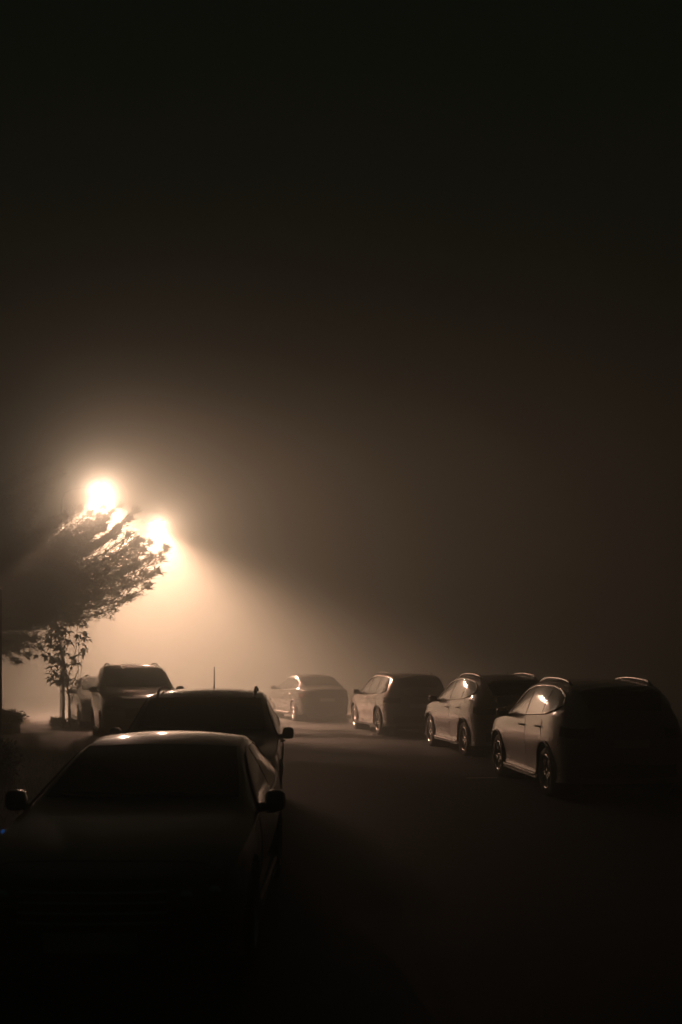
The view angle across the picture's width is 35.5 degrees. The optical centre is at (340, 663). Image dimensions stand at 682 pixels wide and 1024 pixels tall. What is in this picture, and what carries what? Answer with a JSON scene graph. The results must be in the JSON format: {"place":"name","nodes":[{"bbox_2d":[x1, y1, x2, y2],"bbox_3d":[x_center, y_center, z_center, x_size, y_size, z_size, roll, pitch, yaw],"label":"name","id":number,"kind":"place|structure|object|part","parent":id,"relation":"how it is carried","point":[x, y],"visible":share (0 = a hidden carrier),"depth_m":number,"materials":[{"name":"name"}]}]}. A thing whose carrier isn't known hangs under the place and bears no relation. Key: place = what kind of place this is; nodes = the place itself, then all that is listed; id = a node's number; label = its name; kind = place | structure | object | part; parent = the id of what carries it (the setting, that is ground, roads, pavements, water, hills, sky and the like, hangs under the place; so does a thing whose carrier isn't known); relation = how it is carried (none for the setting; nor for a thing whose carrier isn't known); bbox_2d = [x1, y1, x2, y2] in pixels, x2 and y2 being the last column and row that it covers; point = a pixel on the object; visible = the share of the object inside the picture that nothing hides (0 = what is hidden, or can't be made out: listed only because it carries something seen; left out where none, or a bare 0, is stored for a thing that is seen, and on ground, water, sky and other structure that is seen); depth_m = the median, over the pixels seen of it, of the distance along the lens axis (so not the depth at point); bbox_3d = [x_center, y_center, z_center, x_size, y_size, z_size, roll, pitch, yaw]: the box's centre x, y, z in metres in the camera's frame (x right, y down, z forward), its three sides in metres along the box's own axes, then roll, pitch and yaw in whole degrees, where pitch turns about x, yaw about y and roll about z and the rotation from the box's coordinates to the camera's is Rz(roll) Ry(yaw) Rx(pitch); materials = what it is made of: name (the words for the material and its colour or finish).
{"place":"outdoors","nodes":[
{"label":"outdoors","id":0,"kind":"place"},
{"bbox_2d":[2,693,67,695],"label":"side road","id":1,"kind":"structure","parent":0,"point":[55,694],"depth_m":69.54,"materials":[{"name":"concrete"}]},
{"bbox_2d":[14,719,30,723],"bbox_3d":[-11.536,1.890,35.000,2.720,0.200,1.920,0,0,0],"label":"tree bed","id":2,"kind":"object","parent":1,"relation":"on","point":[27,721],"visible":0.27,"depth_m":34.86,"materials":[{"name":"soil"}]},
{"bbox_2d":[0,457,171,667],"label":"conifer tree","id":3,"kind":"object","parent":2,"relation":"on","point":[38,567],"visible":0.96,"depth_m":34.58,"materials":[{"name":"green plant"}]},
{"bbox_2d":[0,733,80,834],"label":"verge","id":4,"kind":"structure","parent":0,"point":[25,740],"depth_m":17.79,"materials":[{"name":"plant"}]},
{"bbox_2d":[0,587,1,737],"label":"wooden post","id":5,"kind":"object","parent":4,"relation":"on","point":[0,662],"visible":0.84,"depth_m":17.98,"materials":[{"name":"brown wood"}]},
{"bbox_2d":[0,737,25,778],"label":"shrub","id":6,"kind":"object","parent":4,"relation":"on","point":[7,753],"visible":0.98,"depth_m":16.95,"materials":[{"name":"green plant"}]},
{"bbox_2d":[2,708,28,734],"bbox_3d":[-8.984,1.493,28.006,1.617,0.714,1.320,0,0,0],"label":"shrub","id":7,"kind":"object","parent":4,"relation":"on","point":[10,726],"visible":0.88,"depth_m":27.84,"materials":[{"name":"plant"}]},
{"bbox_2d":[0,698,681,1023],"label":"road","id":8,"kind":"structure","parent":0,"point":[419,880],"depth_m":8.52,"materials":[{"name":"grey asphalt"}]},
{"bbox_2d":[48,716,69,727],"bbox_3d":[-8.448,1.744,31.991,0.740,0.380,0.608,0,0,0],"label":"shrub","id":9,"kind":"object","parent":8,"relation":"on","point":[58,721],"visible":1,"depth_m":31.91,"materials":[{"name":"green plant"}]},
{"bbox_2d":[68,676,96,727],"bbox_3d":[-7.646,1.217,34.187,2.239,1.636,4.795,0,0,-20],"label":"parked car","id":10,"kind":"object","parent":8,"relation":"on","point":[80,704],"visible":0.34,"depth_m":32.90,"materials":[{"name":"silver metal"}]},
{"bbox_3d":[-8.766,1.290,34.568,0.095,0.682,0.825,0,0,-20],"label":"door","id":11,"kind":"part","parent":10,"relation":"part of","materials":[{"name":"silver metal"}]},
{"bbox_3d":[-8.419,1.300,33.608,0.096,0.662,1.175,0,0,-20],"label":"door","id":12,"kind":"part","parent":10,"relation":"part of","materials":[{"name":"silver metal"}]},
{"bbox_2d":[60,486,107,716],"bbox_3d":[-9.045,-2.123,37.505,1.710,8.245,0.350,0,0,0],"label":"street lamp","id":13,"kind":"object","parent":8,"relation":"on","point":[97,490],"visible":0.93,"depth_m":37.44,"materials":[{"name":"metal"}]},
{"bbox_2d":[64,520,162,707],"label":"street lamp","id":14,"kind":"object","parent":8,"relation":"on","point":[155,523],"visible":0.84,"depth_m":46.45,"materials":[{"name":"paint"}]},
{"bbox_2d":[89,663,183,736],"bbox_3d":[-5.351,1.015,27.604,2.369,2.070,5.031,0,0,-17],"label":"parked car","id":15,"kind":"object","parent":8,"relation":"on","point":[121,694],"visible":0.72,"depth_m":26.65,"materials":[{"name":"brown metal"}]},
{"bbox_3d":[-6.517,1.139,28.083,0.096,0.904,0.896,0,0,-17],"label":"door","id":16,"kind":"part","parent":15,"relation":"part of","materials":[{"name":"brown metal"}]},
{"bbox_3d":[-6.213,1.139,27.067,0.094,0.904,1.182,0,0,-17],"label":"door","id":17,"kind":"part","parent":15,"relation":"part of","materials":[{"name":"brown metal"}]},
{"bbox_3d":[-6.384,0.381,28.103,0.204,0.491,0.872,0,0,-17],"label":"side window","id":18,"kind":"part","parent":15,"relation":"part of","materials":[{"name":"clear glass"}]},
{"bbox_3d":[-6.113,0.414,27.179,0.184,0.508,1.043,0,0,-17],"label":"side window","id":19,"kind":"part","parent":15,"relation":"part of","materials":[{"name":"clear glass"}]},
{"bbox_2d":[0,731,285,975],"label":"parked car","id":20,"kind":"object","parent":8,"relation":"on","point":[144,853],"visible":1,"depth_m":6.48,"materials":[{"name":"black paint"}]},
{"bbox_3d":[-0.666,0.862,8.128,0.187,0.352,1.038,0,0,0],"label":"side window","id":21,"kind":"part","parent":20,"relation":"part of","materials":[{"name":"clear glass"}]},
{"bbox_3d":[-0.671,0.849,9.054,0.197,0.340,0.781,0,0,0],"label":"side window","id":22,"kind":"part","parent":20,"relation":"part of","materials":[{"name":"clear glass"}]},
{"bbox_3d":[-0.670,0.870,9.694,0.179,0.256,0.454,0,0,0],"label":"side window","id":23,"kind":"part","parent":20,"relation":"part of","materials":[{"name":"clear glass"}]},
{"bbox_3d":[-0.546,1.353,8.057,0.097,0.555,1.175,0,0,0],"label":"door","id":24,"kind":"part","parent":20,"relation":"part of","materials":[{"name":"black paint"}]},
{"bbox_3d":[-0.546,1.343,9.078,0.096,0.575,0.825,0,0,0],"label":"door","id":25,"kind":"part","parent":20,"relation":"part of","materials":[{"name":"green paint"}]},
{"bbox_2d":[110,667,293,789],"bbox_3d":[-1.760,1.049,13.906,2.278,2.002,4.752,0,0,-3],"label":"parked car","id":26,"kind":"object","parent":8,"relation":"on","point":[251,715],"visible":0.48,"depth_m":13.40,"materials":[{"name":"grey paint"}]},
{"bbox_3d":[-0.891,0.679,13.774,0.183,0.418,0.981,0,0,-3],"label":"side window","id":27,"kind":"part","parent":26,"relation":"part of","materials":[{"name":"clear glass"}]},
{"bbox_3d":[-0.950,0.652,14.683,0.204,0.404,0.817,0,0,-3],"label":"side window","id":28,"kind":"part","parent":26,"relation":"part of","materials":[{"name":"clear glass"}]},
{"bbox_3d":[-0.761,1.246,13.709,0.094,0.690,1.115,0,0,-3],"label":"door","id":29,"kind":"part","parent":26,"relation":"part of","materials":[{"name":"grey paint"}]},
{"bbox_2d":[268,674,347,720],"bbox_3d":[-1.221,1.202,37.695,2.238,1.665,4.557,0,0,-20],"label":"parked car","id":30,"kind":"object","parent":8,"relation":"on","point":[301,697],"visible":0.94,"depth_m":35.95,"materials":[{"name":"grey paint"}]},
{"bbox_3d":[-2.179,1.291,37.629,0.096,0.681,1.116,0,0,-20],"label":"door","id":31,"kind":"part","parent":30,"relation":"part of","materials":[{"name":"grey paint"}]},
{"bbox_3d":[-2.034,0.706,37.609,0.204,0.405,0.990,0,0,-20],"label":"side window","id":32,"kind":"part","parent":30,"relation":"part of","materials":[{"name":"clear glass"}]},
{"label":"door","id":33,"kind":"part","parent":30,"relation":"part of","materials":[{"name":"grey paint"}]},
{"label":"side window","id":34,"kind":"part","parent":30,"relation":"part of","materials":[{"name":"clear glass"}]},
{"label":"rear window","id":35,"kind":"part","parent":30,"relation":"part of","materials":[{"name":"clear glass"}]},
{"bbox_2d":[2,696,681,797],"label":"kerb","id":36,"kind":"structure","parent":8,"relation":"on","point":[676,790],"depth_m":36.04,"materials":[{"name":"grey concrete"}]},
{"bbox_2d":[351,672,444,734],"bbox_3d":[1.584,1.141,30.706,2.262,1.819,4.610,0,0,-13],"label":"parked car","id":37,"kind":"object","parent":8,"relation":"on","point":[388,703],"visible":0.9,"depth_m":28.68,"materials":[{"name":"grey metal"}]},
{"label":"door","id":38,"kind":"part","parent":37,"relation":"part of","materials":[{"name":"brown metal"}]},
{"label":"side window","id":39,"kind":"part","parent":37,"relation":"part of","materials":[{"name":"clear glass"}]},
{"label":"door","id":40,"kind":"part","parent":37,"relation":"part of","materials":[{"name":"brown metal"}]},
{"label":"side window","id":41,"kind":"part","parent":37,"relation":"part of","materials":[{"name":"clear glass"}]},
{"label":"side window","id":42,"kind":"part","parent":37,"relation":"part of","materials":[{"name":"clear glass"}]},
{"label":"rear window","id":43,"kind":"part","parent":37,"relation":"part of","materials":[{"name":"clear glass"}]},
{"bbox_2d":[425,671,539,756],"bbox_3d":[3.245,1.103,23.949,2.298,1.894,4.751,0,0,-10],"label":"parked car","id":44,"kind":"object","parent":8,"relation":"on","point":[461,710],"visible":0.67,"depth_m":22.23,"materials":[{"name":"grey paint"}]},
{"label":"door","id":45,"kind":"part","parent":44,"relation":"part of","materials":[{"name":"grey paint"}]},
{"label":"side window","id":46,"kind":"part","parent":44,"relation":"part of","materials":[{"name":"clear glass"}]},
{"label":"door","id":47,"kind":"part","parent":44,"relation":"part of","materials":[{"name":"grey paint"}]},
{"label":"side window","id":48,"kind":"part","parent":44,"relation":"part of","materials":[{"name":"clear glass"}]},
{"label":"side window","id":49,"kind":"part","parent":44,"relation":"part of","materials":[{"name":"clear glass"}]},
{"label":"rear window","id":50,"kind":"part","parent":44,"relation":"part of","materials":[{"name":"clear glass"}]},
{"bbox_2d":[491,676,681,798],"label":"parked car","id":51,"kind":"object","parent":8,"relation":"on","point":[562,738],"visible":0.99,"depth_m":15.03,"materials":[{"name":"grey metal"}]},
{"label":"door","id":52,"kind":"part","parent":51,"relation":"part of","materials":[{"name":"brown metal"}]},
{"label":"side window","id":53,"kind":"part","parent":51,"relation":"part of","materials":[{"name":"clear glass"}]},
{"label":"door","id":54,"kind":"part","parent":51,"relation":"part of","materials":[{"name":"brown metal"}]},
{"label":"side window","id":55,"kind":"part","parent":51,"relation":"part of","materials":[{"name":"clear glass"}]},
{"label":"side window","id":56,"kind":"part","parent":51,"relation":"part of","materials":[{"name":"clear glass"}]},
{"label":"rear window","id":57,"kind":"part","parent":51,"relation":"part of","materials":[{"name":"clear glass"}]},
{"bbox_2d":[0,0,681,674],"label":"sky","id":58,"kind":"structure","parent":0,"point":[375,306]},
{"bbox_2d":[2,675,681,745],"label":"ground","id":59,"kind":"structure","parent":0,"point":[669,687],"depth_m":110.41,"materials":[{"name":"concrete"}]},
{"bbox_2d":[30,733,76,753],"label":"kerb","id":60,"kind":"structure","parent":59,"relation":"on","point":[35,737],"depth_m":24.09,"materials":[{"name":"grey concrete"}]},
{"bbox_2d":[33,586,92,727],"bbox_3d":[-8.306,-0.163,32.213,1.628,4.328,1.302,0,0,22],"label":"tree","id":61,"kind":"object","parent":59,"relation":"on","point":[63,681],"visible":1,"depth_m":32.15,"materials":[{"name":"green plant"}]},
{"bbox_2d":[2,694,681,785],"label":"pavement","id":62,"kind":"structure","parent":0,"point":[348,715],"depth_m":59.25,"materials":[{"name":"concrete"}]}
]}

